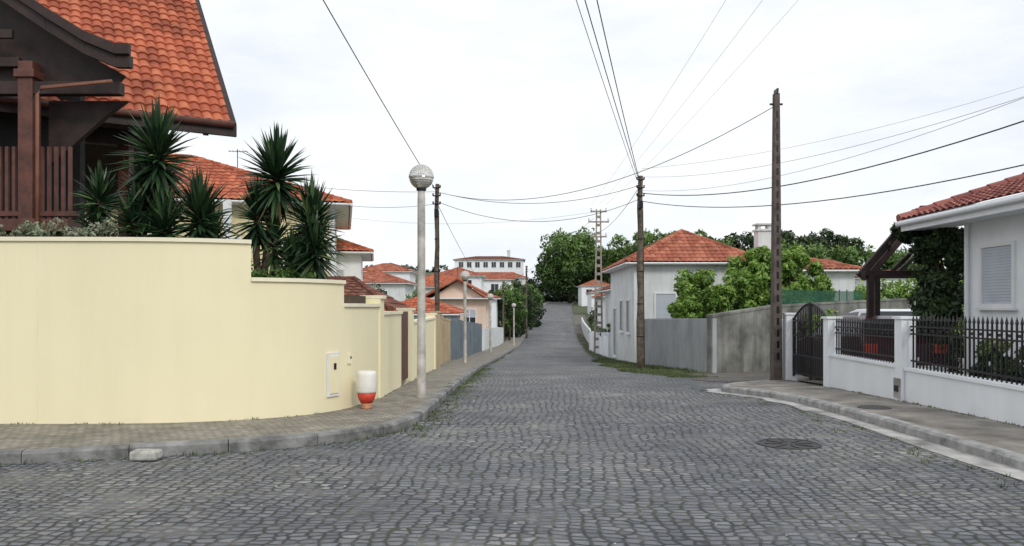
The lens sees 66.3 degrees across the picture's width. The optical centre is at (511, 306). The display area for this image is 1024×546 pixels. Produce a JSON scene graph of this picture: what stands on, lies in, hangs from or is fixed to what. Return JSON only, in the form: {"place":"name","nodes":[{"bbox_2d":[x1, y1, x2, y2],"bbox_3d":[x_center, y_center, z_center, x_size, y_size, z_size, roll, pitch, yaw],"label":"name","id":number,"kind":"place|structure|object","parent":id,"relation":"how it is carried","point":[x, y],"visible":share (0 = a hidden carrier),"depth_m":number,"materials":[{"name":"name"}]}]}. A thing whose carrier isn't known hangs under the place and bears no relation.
{"place":"outdoors","nodes":[
{"label":"outdoors","id":0,"kind":"place"},
{"bbox_2d":[0,302,549,463],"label":"sidewalk","id":1,"kind":"structure","parent":0,"point":[399,408],"depth_m":9.45,"materials":[{"name":"concrete"}]},
{"bbox_2d":[356,370,376,408],"bbox_3d":[-2.180,1.239,11.750,0.300,0.560,0.300,0,0,0],"label":"painted urn","id":2,"kind":"object","parent":1,"relation":"on","point":[366,386],"visible":1,"depth_m":11.64,"materials":[{"name":"ceramic"}]},
{"bbox_2d":[409,164,433,397],"bbox_3d":[-1.550,-0.390,13.400,0.436,4.092,0.436,0,0,0],"label":"street lamp","id":3,"kind":"object","parent":1,"relation":"on","point":[421,177],"visible":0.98,"depth_m":13.34,"materials":[{"name":"paint"}]},
{"bbox_2d":[460,271,469,362],"bbox_3d":[-2.040,0.475,34.000,0.436,4.092,0.436,0,0,0],"label":"street lamp","id":4,"kind":"object","parent":1,"relation":"on","point":[464,275],"visible":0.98,"depth_m":33.94,"materials":[{"name":"metal"}]},
{"bbox_2d":[452,320,480,359],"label":"panels","id":5,"kind":"object","parent":1,"relation":"on","point":[459,339],"visible":0.4,"depth_m":43.19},
{"bbox_2d":[0,301,1023,545],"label":"cobblestone road","id":6,"kind":"structure","parent":0,"point":[708,473],"depth_m":7.12,"materials":[{"name":"stone"}]},
{"bbox_2d":[129,449,162,460],"bbox_3d":[-3.840,1.550,8.225,0.280,0.100,0.190,0,0,0],"label":"loose stone block","id":7,"kind":"object","parent":6,"relation":"on","point":[145,454],"depth_m":8.14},
{"bbox_2d":[0,350,1023,487],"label":"kerb grass","id":8,"kind":"structure","parent":6,"relation":"on","point":[470,380],"depth_m":11.17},
{"bbox_2d":[571,315,603,358],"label":"dirt verge","id":9,"kind":"structure","parent":6,"relation":"on","point":[576,321],"depth_m":112.39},
{"bbox_2d":[576,333,717,377],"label":"roadside grass","id":10,"kind":"structure","parent":9,"relation":"on","point":[670,372],"depth_m":27.98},
{"bbox_2d":[757,438,821,449],"bbox_3d":[3.250,1.628,9.200,0.720,0.068,0.720,0,0,0],"label":"manhole cover","id":11,"kind":"object","parent":6,"relation":"on","point":[788,443],"visible":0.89,"depth_m":9.17,"materials":[{"name":"metal"}]},
{"bbox_2d":[168,0,1023,289],"label":"sky","id":12,"kind":"structure","parent":0,"point":[506,101],"materials":[{"name":"white"}]},
{"bbox_2d":[414,272,950,385],"bbox_3d":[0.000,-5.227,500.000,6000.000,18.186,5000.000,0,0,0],"label":"ground","id":13,"kind":"structure","parent":0,"point":[577,309],"depth_m":170.99,"materials":[{"name":"green plant"}]},
{"bbox_2d":[0,217,118,236],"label":"lavender border","id":14,"kind":"object","parent":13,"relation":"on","point":[100,230],"visible":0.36,"depth_m":10.74,"materials":[{"name":"plant"}]},
{"bbox_2d":[85,204,336,275],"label":"walls","id":15,"kind":"structure","parent":13,"relation":"on","point":[235,220],"depth_m":28.75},
{"bbox_2d":[223,199,231,238],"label":"balcony","id":16,"kind":"structure","parent":15,"relation":"attached to","point":[226,203],"depth_m":26.95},
{"bbox_2d":[164,153,352,229],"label":"roof","id":17,"kind":"structure","parent":15,"relation":"on","point":[221,174],"depth_m":30.11,"materials":[{"name":"orange tile"}]},
{"bbox_2d":[177,198,352,275],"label":"eaves and gutter","id":18,"kind":"object","parent":15,"relation":"on","point":[343,208],"visible":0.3,"depth_m":29.39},
{"bbox_2d":[0,241,435,423],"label":"wall","id":19,"kind":"structure","parent":13,"relation":"on","point":[153,332],"depth_m":10.13,"materials":[{"name":"paint"}]},
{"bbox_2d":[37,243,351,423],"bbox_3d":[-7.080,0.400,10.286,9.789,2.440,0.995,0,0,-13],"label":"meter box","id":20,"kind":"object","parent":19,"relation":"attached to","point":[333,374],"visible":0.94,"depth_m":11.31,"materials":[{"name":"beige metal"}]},
{"bbox_2d":[0,237,436,322],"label":"coping","id":21,"kind":"object","parent":19,"relation":"on","point":[170,239],"visible":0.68,"depth_m":10.24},
{"bbox_2d":[401,311,407,380],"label":"timber gate","id":22,"kind":"structure","parent":19,"relation":"attached to","point":[404,345],"depth_m":16.97,"materials":[{"name":"red wood"}]},
{"bbox_2d":[336,254,362,278],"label":"walls","id":23,"kind":"structure","parent":13,"relation":"on","point":[354,267],"depth_m":36.33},
{"bbox_2d":[336,251,373,260],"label":"eaves and gutter","id":24,"kind":"object","parent":23,"relation":"on","point":[366,256],"visible":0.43,"depth_m":36.27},
{"bbox_2d":[336,239,373,260],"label":"roof","id":25,"kind":"structure","parent":24,"relation":"on","point":[352,247],"depth_m":36.37,"materials":[{"name":"orange tile"}]},
{"bbox_2d":[344,295,365,303],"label":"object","id":26,"kind":"structure","parent":13,"relation":"on","point":[353,299],"depth_m":12.38,"materials":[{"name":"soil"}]},
{"bbox_2d":[0,97,84,236],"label":"porch back wall","id":27,"kind":"structure","parent":26,"relation":"on","point":[8,129],"depth_m":12.70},
{"bbox_2d":[0,61,133,236],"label":"posts","id":28,"kind":"object","parent":26,"relation":"on","point":[26,73],"visible":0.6,"depth_m":11.60,"materials":[{"name":"red wood"}]},
{"bbox_2d":[0,147,79,218],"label":"slat railing","id":29,"kind":"object","parent":28,"relation":"on","point":[49,213],"visible":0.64,"depth_m":11.72,"materials":[{"name":"red wood"}]},
{"bbox_2d":[35,79,112,226],"bbox_3d":[-6.429,-1.865,11.478,1.164,2.930,0.075,0,0,4],"label":"downpipe","id":30,"kind":"object","parent":28,"relation":"attached to","point":[37,163],"visible":0.84,"depth_m":11.49,"materials":[{"name":"brown metal"}]},
{"bbox_2d":[68,160,126,236],"bbox_3d":[-6.115,-1.094,11.584,0.896,2.196,0.863,0,0,39],"label":"yucca plant","id":31,"kind":"object","parent":26,"relation":"on","point":[99,198],"visible":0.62,"depth_m":11.52,"materials":[{"name":"green plant"}]},
{"bbox_2d":[101,97,203,237],"bbox_3d":[-5.207,-1.565,11.495,1.583,3.178,1.456,0,0,22],"label":"yucca plant","id":32,"kind":"object","parent":26,"relation":"on","point":[155,177],"visible":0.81,"depth_m":11.34,"materials":[{"name":"green plant"}]},
{"bbox_2d":[160,165,241,238],"bbox_3d":[-4.584,-1.052,11.613,1.269,2.126,1.312,0,0,0],"label":"yucca plant","id":33,"kind":"object","parent":26,"relation":"on","point":[204,218],"visible":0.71,"depth_m":11.51,"materials":[{"name":"green plant"}]},
{"bbox_2d":[179,237,319,278],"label":"garden shrubs","id":34,"kind":"object","parent":26,"relation":"on","point":[278,273],"visible":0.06,"depth_m":12.00,"materials":[{"name":"green plant"}]},
{"bbox_2d":[226,122,315,277],"bbox_3d":[-3.759,-1.420,12.375,1.400,3.064,1.369,0,0,-16],"label":"yucca plant","id":35,"kind":"object","parent":26,"relation":"on","point":[260,200],"visible":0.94,"depth_m":12.24,"materials":[{"name":"green plant"}]},
{"bbox_2d":[264,170,351,279],"bbox_3d":[-3.199,-1.052,12.449,1.419,2.349,1.434,0,0,0],"label":"yucca plant","id":36,"kind":"object","parent":26,"relation":"on","point":[311,234],"visible":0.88,"depth_m":12.25,"materials":[{"name":"green plant"}]},
{"bbox_2d":[326,276,416,310],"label":"roof","id":37,"kind":"structure","parent":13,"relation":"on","point":[354,286],"depth_m":20.91,"materials":[{"name":"brown tile"}]},
{"bbox_2d":[363,272,414,289],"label":"walls","id":38,"kind":"structure","parent":13,"relation":"on","point":[409,276],"depth_m":130.00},
{"bbox_2d":[363,263,416,272],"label":"roof","id":39,"kind":"structure","parent":38,"relation":"on","point":[386,267],"depth_m":130.99,"materials":[{"name":"tile"}]},
{"bbox_2d":[368,284,413,300],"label":"walls","id":40,"kind":"structure","parent":13,"relation":"on","point":[398,292],"depth_m":88.00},
{"bbox_2d":[363,270,416,284],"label":"roof","id":41,"kind":"structure","parent":40,"relation":"on","point":[375,276],"depth_m":89.58,"materials":[{"name":"tile"}]},
{"bbox_2d":[425,286,434,293],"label":"walls","id":42,"kind":"structure","parent":13,"relation":"on","point":[427,290],"depth_m":105.00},
{"bbox_2d":[425,276,466,286],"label":"roof","id":43,"kind":"structure","parent":42,"relation":"on","point":[429,281],"depth_m":107.21,"materials":[{"name":"orange tile"}]},
{"bbox_2d":[432,184,440,310],"bbox_3d":[-2.778,-1.025,28.935,0.302,7.056,0.307,0,0,45],"label":"utility pole","id":44,"kind":"object","parent":13,"relation":"on","point":[436,258],"visible":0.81,"depth_m":28.93,"materials":[{"name":"brown wood"}]},
{"bbox_2d":[317,0,1023,284],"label":"overhead cables","id":45,"kind":"object","parent":44,"relation":"attached to","point":[637,172],"visible":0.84,"depth_m":19.85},
{"bbox_2d":[414,315,459,319],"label":"walls","id":46,"kind":"structure","parent":13,"relation":"on","point":[452,317],"depth_m":43.46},
{"bbox_2d":[414,313,467,315],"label":"eaves and gutter","id":47,"kind":"object","parent":46,"relation":"on","point":[443,314],"visible":0.34,"depth_m":41.56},
{"bbox_2d":[384,297,467,315],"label":"roof","id":48,"kind":"structure","parent":47,"relation":"on","point":[430,305],"depth_m":42.82,"materials":[{"name":"orange tile"}]},
{"bbox_2d":[430,311,450,367],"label":"piers","id":49,"kind":"structure","parent":13,"relation":"on","point":[442,327],"depth_m":31.83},
{"bbox_2d":[432,281,488,327],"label":"walls","id":50,"kind":"structure","parent":13,"relation":"on","point":[455,290],"depth_m":60.00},
{"bbox_2d":[425,277,496,298],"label":"roof","id":51,"kind":"structure","parent":50,"relation":"on","point":[431,294],"depth_m":59.32,"materials":[{"name":"tile"}]},
{"bbox_2d":[447,318,481,360],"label":"posts","id":52,"kind":"object","parent":13,"relation":"on","point":[461,321],"visible":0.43,"depth_m":42.30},
{"bbox_2d":[468,277,483,290],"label":"walls","id":53,"kind":"structure","parent":13,"relation":"on","point":[476,282],"depth_m":128.00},
{"bbox_2d":[429,267,486,277],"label":"roof","id":54,"kind":"structure","parent":53,"relation":"on","point":[451,272],"depth_m":129.69,"materials":[{"name":"tile"}]},
{"bbox_2d":[455,260,523,275],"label":"walls","id":55,"kind":"structure","parent":13,"relation":"on","point":[520,271],"depth_m":230.00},
{"bbox_2d":[453,256,525,259],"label":"roof","id":56,"kind":"structure","parent":55,"relation":"on","point":[489,258],"depth_m":233.56,"materials":[{"name":"brown tile"}]},
{"bbox_2d":[482,327,502,350],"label":"wall","id":57,"kind":"structure","parent":13,"relation":"on","point":[497,336],"depth_m":65.77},
{"bbox_2d":[489,300,497,327],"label":"walls","id":58,"kind":"structure","parent":13,"relation":"on","point":[494,315],"depth_m":78.00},
{"bbox_2d":[484,280,511,304],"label":"walls","id":59,"kind":"structure","parent":13,"relation":"on","point":[487,285],"depth_m":150.00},
{"bbox_2d":[476,272,514,278],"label":"roof","id":60,"kind":"structure","parent":59,"relation":"on","point":[499,275],"depth_m":152.37,"materials":[{"name":"tile"}]},
{"bbox_2d":[494,282,527,339],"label":"roadside tree","id":61,"kind":"object","parent":13,"relation":"on","point":[509,298],"visible":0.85,"depth_m":85.29,"materials":[{"name":"green plant"}]},
{"bbox_2d":[505,279,536,331],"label":"roadside tree","id":62,"kind":"object","parent":13,"relation":"on","point":[530,299],"visible":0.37,"depth_m":96.97,"materials":[{"name":"green plant"}]},
{"bbox_2d":[501,300,545,336],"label":"roadside hedge","id":63,"kind":"object","parent":13,"relation":"on","point":[536,322],"visible":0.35,"depth_m":107.58,"materials":[{"name":"green plant"}]},
{"bbox_2d":[527,277,577,301],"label":"distant hedge","id":64,"kind":"object","parent":13,"relation":"on","point":[534,283],"visible":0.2,"depth_m":244.88,"materials":[{"name":"green plant"}]},
{"bbox_2d":[531,226,605,302],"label":"round tree","id":65,"kind":"object","parent":13,"relation":"on","point":[562,268],"visible":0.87,"depth_m":220.65,"materials":[{"name":"green plant"}]},
{"bbox_2d":[578,286,605,305],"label":"walls","id":66,"kind":"structure","parent":13,"relation":"on","point":[582,298],"depth_m":196.00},
{"bbox_2d":[582,249,610,283],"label":"distant tree","id":67,"kind":"object","parent":13,"relation":"on","point":[605,279],"visible":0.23,"depth_m":219.44,"materials":[{"name":"green plant"}]},
{"bbox_2d":[588,207,608,353],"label":"utility pole","id":68,"kind":"object","parent":13,"relation":"on","point":[596,274],"visible":0.98,"depth_m":52.94,"materials":[{"name":"grey concrete"}]},
{"bbox_2d":[589,331,610,357],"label":"wall","id":69,"kind":"structure","parent":13,"relation":"on","point":[603,342],"depth_m":49.80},
{"bbox_2d":[605,292,610,331],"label":"walls","id":70,"kind":"structure","parent":13,"relation":"on","point":[607,307],"depth_m":52.52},
{"bbox_2d":[599,234,633,283],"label":"distant tree","id":71,"kind":"object","parent":13,"relation":"on","point":[614,255],"visible":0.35,"depth_m":210.94,"materials":[{"name":"green plant"}]},
{"bbox_2d":[636,176,644,367],"bbox_3d":[4.749,-1.174,28.976,0.348,7.358,0.352,0,0,0],"label":"utility pole","id":72,"kind":"object","parent":13,"relation":"on","point":[640,328],"visible":0.96,"depth_m":28.90,"materials":[{"name":"brown wood"}]},
{"bbox_2d":[355,0,1023,223],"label":"overhead power lines","id":73,"kind":"object","parent":72,"relation":"attached to","point":[788,147],"visible":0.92,"depth_m":23.57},
{"bbox_2d":[624,228,664,256],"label":"distant tree","id":74,"kind":"object","parent":13,"relation":"on","point":[649,238],"visible":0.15,"depth_m":202.15,"materials":[{"name":"green plant"}]},
{"bbox_2d":[611,265,736,362],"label":"walls","id":75,"kind":"structure","parent":13,"relation":"on","point":[659,278],"depth_m":36.00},
{"bbox_2d":[602,262,728,272],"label":"eaves and gutter","id":76,"kind":"object","parent":75,"relation":"on","point":[620,267],"visible":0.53,"depth_m":35.66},
{"bbox_2d":[612,292,731,357],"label":"window frames","id":77,"kind":"structure","parent":75,"relation":"attached to","point":[628,333],"depth_m":39.43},
{"bbox_2d":[614,301,670,354],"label":"window glass","id":78,"kind":"object","parent":77,"relation":"in","point":[627,322],"visible":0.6,"depth_m":40.39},
{"bbox_2d":[656,294,674,318],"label":"window shutters","id":79,"kind":"object","parent":77,"relation":"in","point":[664,300],"depth_m":35.98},
{"bbox_2d":[601,229,745,270],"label":"roof","id":80,"kind":"structure","parent":75,"relation":"on","point":[681,245],"depth_m":36.76,"materials":[{"name":"tile"}]},
{"bbox_2d":[636,318,716,372],"bbox_3d":[6.010,1.561,30.103,0.240,2.401,11.016,0,0,-3],"label":"fence","id":81,"kind":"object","parent":13,"relation":"on","point":[714,344],"depth_m":26.56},
{"bbox_2d":[644,319,706,371],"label":"ribs","id":82,"kind":"object","parent":81,"relation":"attached to","point":[676,343],"visible":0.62,"depth_m":28.58,"materials":[{"name":"grey paint"}]},
{"bbox_2d":[666,268,737,317],"bbox_3d":[7.467,-0.117,30.810,2.593,3.014,3.184,0,0,26],"label":"bay laurel shrub","id":83,"kind":"object","parent":13,"relation":"on","point":[694,299],"visible":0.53,"depth_m":30.52,"materials":[{"name":"green plant"}]},
{"bbox_2d":[723,231,753,250],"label":"pine tree","id":84,"kind":"object","parent":13,"relation":"on","point":[747,239],"visible":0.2,"depth_m":148.88,"materials":[{"name":"green plant"}]},
{"bbox_2d":[721,244,835,309],"bbox_3d":[11.645,-0.854,33.549,6.376,3.799,3.350,0,0,-27],"label":"broadleaf shrub","id":85,"kind":"object","parent":13,"relation":"on","point":[748,279],"visible":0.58,"depth_m":32.96,"materials":[{"name":"green plant"}]},
{"bbox_2d":[752,229,809,251],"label":"pine tree","id":86,"kind":"object","parent":13,"relation":"on","point":[787,236],"visible":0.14,"depth_m":142.92,"materials":[{"name":"green plant"}]},
{"bbox_2d":[706,298,915,372],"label":"concrete wall","id":87,"kind":"structure","parent":13,"relation":"on","point":[743,340],"depth_m":25.78,"materials":[{"name":"concrete"}]},
{"bbox_2d":[782,288,861,303],"bbox_3d":[11.500,-0.175,28.900,5.336,0.950,0.056,0,0,-37],"label":"green net fence","id":88,"kind":"object","parent":87,"relation":"on","point":[854,295],"visible":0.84,"depth_m":28.72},
{"bbox_2d":[791,233,830,251],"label":"pine tree","id":89,"kind":"object","parent":13,"relation":"on","point":[809,240],"visible":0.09,"depth_m":145.57,"materials":[{"name":"green plant"}]},
{"bbox_2d":[804,242,846,261],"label":"distant tree","id":90,"kind":"object","parent":13,"relation":"on","point":[824,252],"visible":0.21,"depth_m":116.09,"materials":[{"name":"green plant"}]},
{"bbox_2d":[803,272,854,300],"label":"walls","id":91,"kind":"structure","parent":13,"relation":"on","point":[843,281],"depth_m":40.00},
{"bbox_2d":[803,257,862,269],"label":"roof","id":92,"kind":"structure","parent":91,"relation":"on","point":[830,265],"depth_m":40.35,"materials":[{"name":"tile"}]},
{"bbox_2d":[752,223,770,249],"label":"chimney","id":93,"kind":"object","parent":92,"relation":"on","point":[762,237],"visible":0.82,"depth_m":41.12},
{"bbox_2d":[804,228,853,253],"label":"pine tree","id":94,"kind":"object","parent":13,"relation":"on","point":[840,240],"visible":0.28,"depth_m":145.82,"materials":[{"name":"green plant"}]},
{"bbox_2d":[828,244,893,269],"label":"distant tree","id":95,"kind":"object","parent":13,"relation":"on","point":[866,256],"visible":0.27,"depth_m":114.66,"materials":[{"name":"green plant"}]},
{"bbox_2d":[782,313,1023,425],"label":"front fence","id":96,"kind":"object","parent":13,"relation":"on","point":[904,377],"visible":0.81,"depth_m":12.46,"materials":[{"name":"paint"}]},
{"bbox_2d":[792,302,826,380],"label":"iron gate","id":97,"kind":"structure","parent":96,"relation":"attached to","point":[809,363],"depth_m":17.29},
{"bbox_2d":[855,275,963,309],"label":"garden hedge","id":98,"kind":"object","parent":13,"relation":"on","point":[898,291],"visible":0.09,"depth_m":47.86,"materials":[{"name":"green plant"}]},
{"bbox_2d":[881,246,945,269],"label":"distant tree","id":99,"kind":"object","parent":13,"relation":"on","point":[896,257],"visible":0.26,"depth_m":110.57,"materials":[{"name":"green plant"}]},
{"bbox_2d":[895,172,1023,374],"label":"white bungalow","id":100,"kind":"object","parent":13,"relation":"on","point":[994,259],"visible":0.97,"depth_m":14.69,"materials":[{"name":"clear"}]},
{"bbox_2d":[975,240,1017,309],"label":"window frames","id":101,"kind":"structure","parent":100,"relation":"in","point":[1012,306],"depth_m":14.33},
{"bbox_2d":[967,347,1020,383],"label":"garden shrubs","id":102,"kind":"object","parent":13,"relation":"on","point":[1009,366],"visible":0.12,"depth_m":11.43,"materials":[{"name":"green plant"}]},
{"bbox_2d":[975,337,1013,378],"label":"potted plant","id":103,"kind":"object","parent":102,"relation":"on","point":[999,347],"visible":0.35,"depth_m":12.21,"materials":[{"name":"green plant"}]},
{"bbox_2d":[797,377,822,383],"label":"forecourt","id":104,"kind":"structure","parent":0,"point":[814,380],"depth_m":18.40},
{"bbox_2d":[799,316,946,376],"bbox_3d":[8.000,0.943,17.870,1.740,1.510,4.091,0,0,0],"label":"parked car","id":105,"kind":"object","parent":104,"relation":"on","point":[879,318],"visible":0.19,"depth_m":16.21,"materials":[{"name":"red paint"}]},
{"bbox_2d":[856,205,959,315],"bbox_3d":[9.058,-0.170,17.800,2.983,4.040,1.842,0,0,0],"label":"timber carport","id":106,"kind":"object","parent":104,"relation":"on","point":[870,273],"visible":0.57,"depth_m":17.16,"materials":[{"name":"brown wood"}]},
{"bbox_2d":[889,222,963,373],"bbox_3d":[9.010,-0.162,16.658,1.894,3.591,2.075,0,0,0],"label":"climbing ivy","id":107,"kind":"object","parent":104,"relation":"on","point":[937,292],"visible":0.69,"depth_m":16.17,"materials":[{"name":"green plant"}]},
{"bbox_2d":[664,364,963,384],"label":"dirt driveway","id":108,"kind":"structure","parent":0,"point":[742,376],"depth_m":22.10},
{"bbox_2d":[706,380,1023,480],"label":"sidewalk","id":109,"kind":"structure","parent":0,"point":[991,445],"depth_m":10.42,"materials":[{"name":"concrete"}]},
{"bbox_2d":[770,88,782,379],"bbox_3d":[6.220,-1.597,18.450,0.300,7.050,0.280,0,0,0],"label":"utility pole","id":110,"kind":"object","parent":109,"relation":"on","point":[776,367],"visible":0.87,"depth_m":18.35,"materials":[{"name":"concrete"}]},
{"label":"walls","id":111,"kind":"object","parent":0,"visible":0},
{"bbox_2d":[0,0,236,209],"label":"eaves","id":112,"kind":"object","parent":111,"relation":"on","point":[101,140],"visible":0.24,"depth_m":13.99,"materials":[{"name":"brown wood"}]},
{"bbox_2d":[0,0,132,166],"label":"porch frame","id":113,"kind":"object","parent":112,"relation":"on","point":[58,48],"visible":0.97,"depth_m":11.84,"materials":[{"name":"brown wood"}]},
{"bbox_2d":[0,97,234,127],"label":"gutter","id":114,"kind":"object","parent":112,"relation":"attached to","point":[178,118],"visible":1,"depth_m":13.38,"materials":[{"name":"brown metal"}]},
{"bbox_2d":[36,0,229,120],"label":"roof","id":115,"kind":"structure","parent":112,"relation":"on","point":[166,40],"depth_m":14.99,"materials":[{"name":"orange tile"}]},
{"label":"forecourt","id":116,"kind":"structure","parent":0,"visible":0},
{"bbox_2d":[845,309,918,315],"bbox_3d":[10.400,0.809,22.370,1.740,1.510,4.091,0,0,0],"label":"parked car","id":117,"kind":"object","parent":116,"relation":"on","point":[889,312],"visible":0.03,"depth_m":21.17,"materials":[{"name":"white paint"}]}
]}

